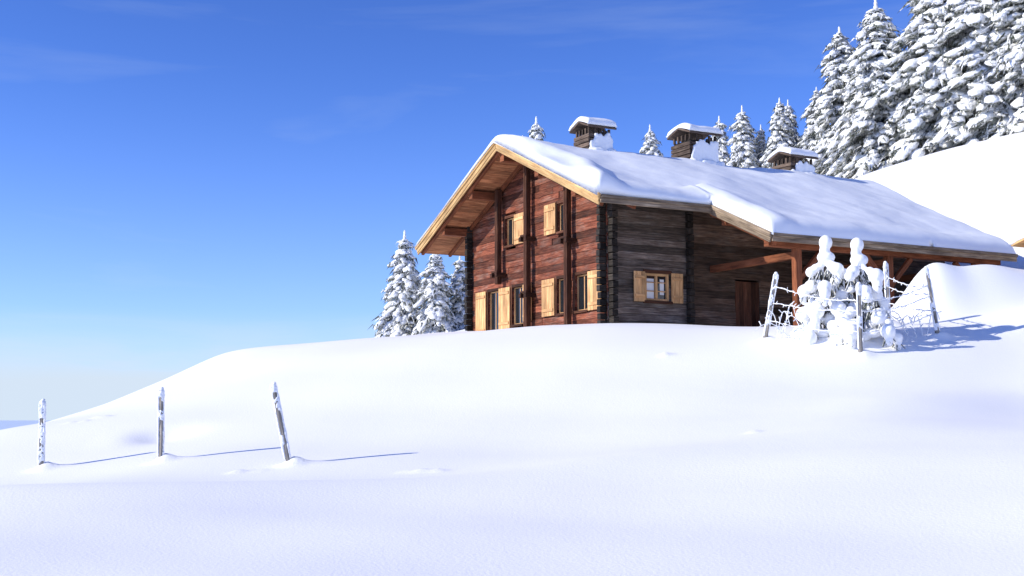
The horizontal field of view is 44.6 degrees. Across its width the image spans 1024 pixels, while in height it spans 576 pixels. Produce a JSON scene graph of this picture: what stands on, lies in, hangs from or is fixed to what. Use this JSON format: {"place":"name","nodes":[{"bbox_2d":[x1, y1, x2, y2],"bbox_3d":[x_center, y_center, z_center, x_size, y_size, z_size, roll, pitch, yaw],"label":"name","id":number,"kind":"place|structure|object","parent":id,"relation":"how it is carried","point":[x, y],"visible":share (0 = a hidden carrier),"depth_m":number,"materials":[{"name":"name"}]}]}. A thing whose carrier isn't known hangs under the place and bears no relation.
{"place":"outdoors","nodes":[
{"label":"outdoors","id":0,"kind":"place"},
{"bbox_2d":[0,0,914,419],"label":"sky","id":1,"kind":"structure","parent":0,"point":[184,184],"materials":[{"name":"blue"}]},
{"bbox_2d":[0,131,1023,575],"bbox_3d":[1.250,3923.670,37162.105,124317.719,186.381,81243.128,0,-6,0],"label":"snowy ground","id":2,"kind":"structure","parent":0,"point":[628,449],"depth_m":21.86,"materials":[{"name":"white snow"}]},
{"bbox_2d":[37,382,290,465],"bbox_3d":[-6.629,2.706,23.650,6.058,1.778,0.440,-3,-7,26],"label":"wooden fence","id":3,"kind":"object","parent":2,"relation":"on","point":[285,447],"visible":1,"depth_m":23.80,"materials":[{"name":"grey wood"}]},
{"bbox_2d":[369,230,421,337],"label":"snowy spruce tree","id":4,"kind":"object","parent":2,"relation":"on","point":[396,318],"visible":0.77,"depth_m":77.70,"materials":[{"name":"white snow"}]},
{"bbox_2d":[407,254,462,334],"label":"snowy spruce tree","id":5,"kind":"object","parent":2,"relation":"on","point":[435,314],"visible":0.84,"depth_m":75.67,"materials":[{"name":"white snow"}]},
{"bbox_2d":[448,256,467,330],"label":"snowy spruce tree","id":6,"kind":"object","parent":2,"relation":"on","point":[457,308],"visible":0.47,"depth_m":76.89,"materials":[{"name":"white snow"}]},
{"bbox_2d":[528,116,545,140],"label":"snowy spruce tree","id":7,"kind":"object","parent":2,"relation":"on","point":[536,130],"visible":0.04,"depth_m":86.18,"materials":[{"name":"white snow"}]},
{"bbox_2d":[639,125,662,155],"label":"snowy spruce tree","id":8,"kind":"object","parent":2,"relation":"on","point":[650,147],"visible":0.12,"depth_m":86.33,"materials":[{"name":"white snow"}]},
{"bbox_2d":[414,116,1017,330],"bbox_3d":[7.261,-1.711,42.402,16.480,8.579,14.996,3,-7,-28],"label":"log chalet","id":9,"kind":"object","parent":2,"relation":"on","point":[592,226],"visible":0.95,"depth_m":38.41,"materials":[{"name":"brown wood"}]},
{"bbox_2d":[492,205,664,329],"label":"window panes","id":10,"kind":"structure","parent":9,"relation":"in","point":[581,279],"depth_m":38.90,"materials":[{"name":"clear glass"}]},
{"bbox_2d":[490,204,668,329],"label":"window frames","id":11,"kind":"structure","parent":9,"relation":"in","point":[666,276],"depth_m":37.74,"materials":[{"name":"brown wood"}]},
{"bbox_2d":[734,281,759,326],"bbox_3d":[7.281,0.807,38.677,0.924,2.000,0.050,3,-7,-28],"label":"side door","id":12,"kind":"structure","parent":9,"relation":"in","point":[746,293],"depth_m":38.68,"materials":[{"name":"brown wood"}]},
{"bbox_2d":[710,116,730,165],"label":"snowy spruce tree","id":13,"kind":"object","parent":2,"relation":"on","point":[724,155],"visible":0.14,"depth_m":82.99,"materials":[{"name":"white snow"}]},
{"bbox_2d":[726,105,762,167],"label":"snowy spruce tree","id":14,"kind":"object","parent":2,"relation":"on","point":[744,154],"visible":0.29,"depth_m":80.82,"materials":[{"name":"white snow"}]},
{"bbox_2d":[753,124,766,161],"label":"snowy spruce tree","id":15,"kind":"object","parent":2,"relation":"on","point":[760,142],"visible":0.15,"depth_m":82.03,"materials":[{"name":"white snow"}]},
{"bbox_2d":[759,97,797,168],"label":"snowy spruce tree","id":16,"kind":"object","parent":2,"relation":"on","point":[780,128],"visible":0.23,"depth_m":79.01,"materials":[{"name":"white snow"}]},
{"bbox_2d":[782,100,801,148],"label":"snowy spruce tree","id":17,"kind":"object","parent":2,"relation":"on","point":[791,117],"visible":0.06,"depth_m":81.08,"materials":[{"name":"white snow"}]},
{"bbox_2d":[796,87,826,165],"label":"snowy spruce tree","id":18,"kind":"object","parent":2,"relation":"on","point":[805,142],"visible":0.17,"depth_m":77.13,"materials":[{"name":"white snow"}]},
{"bbox_2d":[790,235,853,346],"bbox_3d":[7.452,0.224,30.007,1.410,3.000,1.793,-4,-7,36],"label":"snow laden sapling","id":19,"kind":"object","parent":2,"relation":"on","point":[826,267],"visible":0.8,"depth_m":29.69,"materials":[{"name":"white snow"}]},
{"bbox_2d":[803,27,856,176],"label":"snowy spruce tree","id":20,"kind":"object","parent":2,"relation":"on","point":[830,103],"visible":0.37,"depth_m":75.19,"materials":[{"name":"white snow"}]},
{"bbox_2d":[755,301,941,343],"bbox_3d":[7.980,0.849,29.965,4.493,1.094,0.750,0,-6,-3],"label":"frosted bramble bush","id":21,"kind":"object","parent":2,"relation":"on","point":[786,321],"visible":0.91,"depth_m":29.82,"materials":[{"name":"white plant"}]},
{"bbox_2d":[763,261,939,352],"bbox_3d":[8.253,0.463,29.937,3.965,2.685,2.288,3,-7,-25],"label":"wooden fence","id":22,"kind":"object","parent":2,"relation":"on","point":[859,299],"visible":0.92,"depth_m":29.86,"materials":[{"name":"grey wood"}]},
{"bbox_2d":[823,237,905,350],"bbox_3d":[8.242,0.218,29.585,1.657,2.870,1.745,0,-6,0],"label":"snow laden sapling","id":23,"kind":"object","parent":2,"relation":"on","point":[859,270],"visible":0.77,"depth_m":29.31,"materials":[{"name":"white snow"}]},
{"bbox_2d":[821,0,922,178],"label":"snowy spruce tree","id":24,"kind":"object","parent":2,"relation":"on","point":[861,135],"visible":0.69,"depth_m":69.67,"materials":[{"name":"white snow"}]},
{"bbox_2d":[855,0,980,171],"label":"snowy spruce tree","id":25,"kind":"object","parent":2,"relation":"on","point":[916,81],"visible":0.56,"depth_m":66.87,"materials":[{"name":"white snow"}]},
{"bbox_2d":[901,0,1022,150],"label":"snowy spruce tree","id":26,"kind":"object","parent":2,"relation":"on","point":[973,15],"visible":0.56,"depth_m":65.02,"materials":[{"name":"white snow"}]},
{"bbox_2d":[947,0,1023,144],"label":"snowy spruce tree","id":27,"kind":"object","parent":2,"relation":"on","point":[1008,13],"visible":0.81,"depth_m":63.68,"materials":[{"name":"white snow"}]},
{"bbox_2d":[963,72,1014,144],"bbox_3d":[25.109,-9.226,64.823,3.863,5.563,3.542,0,-5,-11],"label":"snowy spruce tree","id":28,"kind":"object","parent":2,"relation":"on","point":[1000,111],"visible":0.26,"depth_m":63.86,"materials":[{"name":"white snow"}]},
{"bbox_2d":[1009,229,1023,247],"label":"wooden shed","id":29,"kind":"structure","parent":2,"relation":"on","point":[1018,239],"depth_m":35.99,"materials":[{"name":"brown wood"}]}
]}

